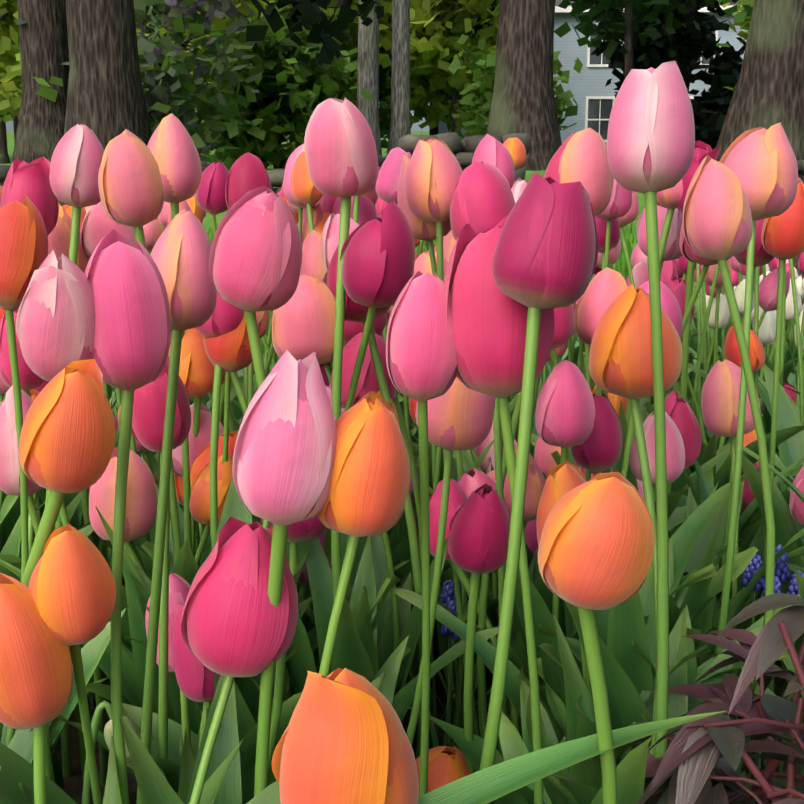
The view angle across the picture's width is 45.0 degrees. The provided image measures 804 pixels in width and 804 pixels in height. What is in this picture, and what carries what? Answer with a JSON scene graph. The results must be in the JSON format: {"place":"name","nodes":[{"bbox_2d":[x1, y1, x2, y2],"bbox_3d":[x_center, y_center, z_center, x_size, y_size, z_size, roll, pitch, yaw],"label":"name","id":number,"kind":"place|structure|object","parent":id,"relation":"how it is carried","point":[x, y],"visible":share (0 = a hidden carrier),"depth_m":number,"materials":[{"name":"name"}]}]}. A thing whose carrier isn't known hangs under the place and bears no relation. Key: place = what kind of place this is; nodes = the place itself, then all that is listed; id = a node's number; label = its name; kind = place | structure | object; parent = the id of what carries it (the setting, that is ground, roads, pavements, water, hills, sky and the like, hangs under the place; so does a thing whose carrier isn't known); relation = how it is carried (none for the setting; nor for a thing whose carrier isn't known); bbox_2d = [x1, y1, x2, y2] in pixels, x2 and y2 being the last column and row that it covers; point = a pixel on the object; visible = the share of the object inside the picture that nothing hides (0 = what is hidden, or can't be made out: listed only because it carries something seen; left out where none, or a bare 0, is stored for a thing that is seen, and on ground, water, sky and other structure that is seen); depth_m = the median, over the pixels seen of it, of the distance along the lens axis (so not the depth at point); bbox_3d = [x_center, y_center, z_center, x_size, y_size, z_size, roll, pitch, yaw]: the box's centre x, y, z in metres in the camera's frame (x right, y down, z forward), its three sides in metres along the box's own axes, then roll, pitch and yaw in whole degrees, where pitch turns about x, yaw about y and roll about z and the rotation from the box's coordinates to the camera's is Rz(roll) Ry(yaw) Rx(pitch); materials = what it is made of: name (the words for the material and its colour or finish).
{"place":"outdoors","nodes":[
{"label":"outdoors","id":0,"kind":"place"},
{"bbox_2d":[6,103,429,131],"label":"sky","id":1,"kind":"structure","parent":0,"point":[9,125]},
{"bbox_2d":[4,222,637,400],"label":"lawn grass","id":2,"kind":"structure","parent":0,"point":[631,243],"depth_m":6.40,"materials":[{"name":"green plant"}]},
{"bbox_2d":[0,61,803,803],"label":"tulip","id":3,"kind":"object","parent":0,"point":[114,305],"depth_m":0.79,"materials":[{"name":"pink plant"}]},
{"bbox_2d":[0,131,803,803],"bbox_3d":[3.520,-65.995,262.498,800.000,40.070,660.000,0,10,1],"label":"ground","id":4,"kind":"structure","parent":0,"point":[74,785],"depth_m":1.27,"materials":[{"name":"brown soil"}]},
{"bbox_2d":[0,81,17,163],"bbox_3d":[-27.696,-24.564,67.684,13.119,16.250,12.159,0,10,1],"label":"bush","id":5,"kind":"object","parent":4,"relation":"on","point":[6,115],"visible":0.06,"depth_m":67.87,"materials":[{"name":"green plant"}]},
{"bbox_2d":[0,0,21,121],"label":"shrub","id":6,"kind":"object","parent":4,"relation":"on","point":[10,59],"visible":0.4,"depth_m":14.57,"materials":[{"name":"green plant"}]},
{"bbox_2d":[7,98,17,141],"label":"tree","id":7,"kind":"object","parent":4,"relation":"on","point":[15,121],"depth_m":81.88,"materials":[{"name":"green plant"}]},
{"bbox_2d":[11,0,69,164],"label":"oak tree","id":8,"kind":"object","parent":4,"relation":"on","point":[43,39],"visible":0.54,"depth_m":12.47,"materials":[{"name":"brown plant"}]},
{"bbox_2d":[0,26,166,115],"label":"shrub","id":9,"kind":"object","parent":4,"relation":"on","point":[10,95],"depth_m":25.31,"materials":[{"name":"green plant"}]},
{"bbox_2d":[15,0,276,162],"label":"lilac bush","id":10,"kind":"object","parent":4,"relation":"on","point":[156,50],"visible":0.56,"depth_m":12.83,"materials":[{"name":"green plant"}]},
{"bbox_2d":[136,2,241,108],"bbox_3d":[-6.173,-11.120,26.219,7.873,10.082,8.188,6,12,30],"label":"shrub","id":11,"kind":"object","parent":4,"relation":"on","point":[182,87],"depth_m":24.96,"materials":[{"name":"green plant"}]},
{"bbox_2d":[64,0,388,150],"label":"hemlock tree","id":12,"kind":"object","parent":4,"relation":"on","point":[106,102],"visible":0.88,"depth_m":11.03,"materials":[{"name":"plant"}]},
{"bbox_2d":[136,0,391,136],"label":"shrub","id":13,"kind":"object","parent":4,"relation":"on","point":[218,24],"visible":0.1,"depth_m":22.61,"materials":[{"name":"green plant"}]},
{"bbox_2d":[193,2,390,169],"bbox_3d":[-2.095,-5.411,17.635,3.739,3.548,3.480,0,10,1],"label":"shrub","id":14,"kind":"object","parent":4,"relation":"on","point":[281,68],"visible":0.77,"depth_m":17.23,"materials":[{"name":"green plant"}]},
{"bbox_2d":[184,0,463,105],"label":"shrub","id":15,"kind":"object","parent":4,"relation":"on","point":[350,46],"visible":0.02,"depth_m":27.68,"materials":[{"name":"green plant"}]},
{"bbox_2d":[357,0,381,155],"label":"grey tree","id":16,"kind":"object","parent":4,"relation":"on","point":[368,63],"visible":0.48,"depth_m":17.44,"materials":[{"name":"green plant"}]},
{"bbox_2d":[338,0,422,153],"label":"shrub","id":17,"kind":"object","parent":4,"relation":"on","point":[384,121],"visible":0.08,"depth_m":32.35,"materials":[{"name":"green plant"}]},
{"bbox_2d":[387,0,410,154],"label":"grey tree","id":18,"kind":"object","parent":4,"relation":"on","point":[400,127],"visible":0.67,"depth_m":18.00,"materials":[{"name":"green plant"}]},
{"bbox_2d":[0,132,803,205],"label":"stone wall","id":19,"kind":"structure","parent":4,"relation":"on","point":[463,150],"depth_m":9.02,"materials":[{"name":"grey stone"}]},
{"bbox_2d":[379,55,426,147],"bbox_3d":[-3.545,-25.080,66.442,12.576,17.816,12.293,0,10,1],"label":"bush","id":20,"kind":"object","parent":4,"relation":"on","point":[388,116],"visible":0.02,"depth_m":66.19,"materials":[{"name":"green plant"}]},
{"bbox_2d":[379,11,492,134],"bbox_3d":[1.148,-12.338,30.270,5.751,10.518,5.417,5,11,27],"label":"shrub","id":21,"kind":"object","parent":4,"relation":"on","point":[477,27],"depth_m":30.14,"materials":[{"name":"green plant"}]},
{"bbox_2d":[379,0,499,133],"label":"shrub","id":22,"kind":"object","parent":4,"relation":"on","point":[437,28],"visible":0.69,"depth_m":24.53,"materials":[{"name":"green plant"}]},
{"bbox_2d":[80,544,803,779],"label":"muscari","id":23,"kind":"object","parent":4,"relation":"on","point":[782,576],"visible":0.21,"depth_m":1.10,"materials":[{"name":"blue plant"}]},
{"bbox_2d":[433,0,497,118],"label":"shrub","id":24,"kind":"object","parent":4,"relation":"on","point":[492,9],"visible":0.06,"depth_m":28.98,"materials":[{"name":"green plant"}]},
{"bbox_2d":[444,34,582,139],"bbox_3d":[2.131,-5.752,19.680,2.990,3.567,2.972,0,10,1],"label":"shrub","id":25,"kind":"object","parent":4,"relation":"on","point":[473,121],"depth_m":19.52,"materials":[{"name":"green plant"}]},
{"bbox_2d":[486,0,561,170],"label":"maple tree","id":26,"kind":"object","parent":4,"relation":"on","point":[523,99],"visible":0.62,"depth_m":11.23,"materials":[{"name":"brown plant"}]},
{"bbox_2d":[438,0,747,144],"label":"house","id":27,"kind":"structure","parent":4,"relation":"on","point":[594,96],"depth_m":35.33,"materials":[{"name":"grey paint"}]},
{"bbox_2d":[554,0,714,79],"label":"tree foliage","id":28,"kind":"object","parent":4,"relation":"on","point":[615,20],"visible":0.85,"depth_m":19.54,"materials":[{"name":"green plant"}]},
{"bbox_2d":[590,0,745,149],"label":"arborvitae tree","id":29,"kind":"object","parent":4,"relation":"on","point":[689,43],"visible":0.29,"depth_m":21.43,"materials":[{"name":"green plant"}]},
{"bbox_2d":[587,593,803,803],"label":"peony shoots","id":30,"kind":"object","parent":4,"relation":"on","point":[698,762],"visible":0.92,"depth_m":0.65,"materials":[{"name":"purple plant"}]},
{"bbox_2d":[716,0,750,40],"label":"shrub","id":31,"kind":"object","parent":4,"relation":"on","point":[740,24],"depth_m":25.67,"materials":[{"name":"green plant"}]},
{"bbox_2d":[716,0,753,91],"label":"shrub","id":32,"kind":"object","parent":4,"relation":"on","point":[746,12],"visible":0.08,"depth_m":14.99,"materials":[{"name":"green plant"}]},
{"bbox_2d":[715,0,803,161],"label":"oak tree","id":33,"kind":"object","parent":4,"relation":"on","point":[768,91],"visible":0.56,"depth_m":10.07,"materials":[{"name":"brown plant"}]}
]}

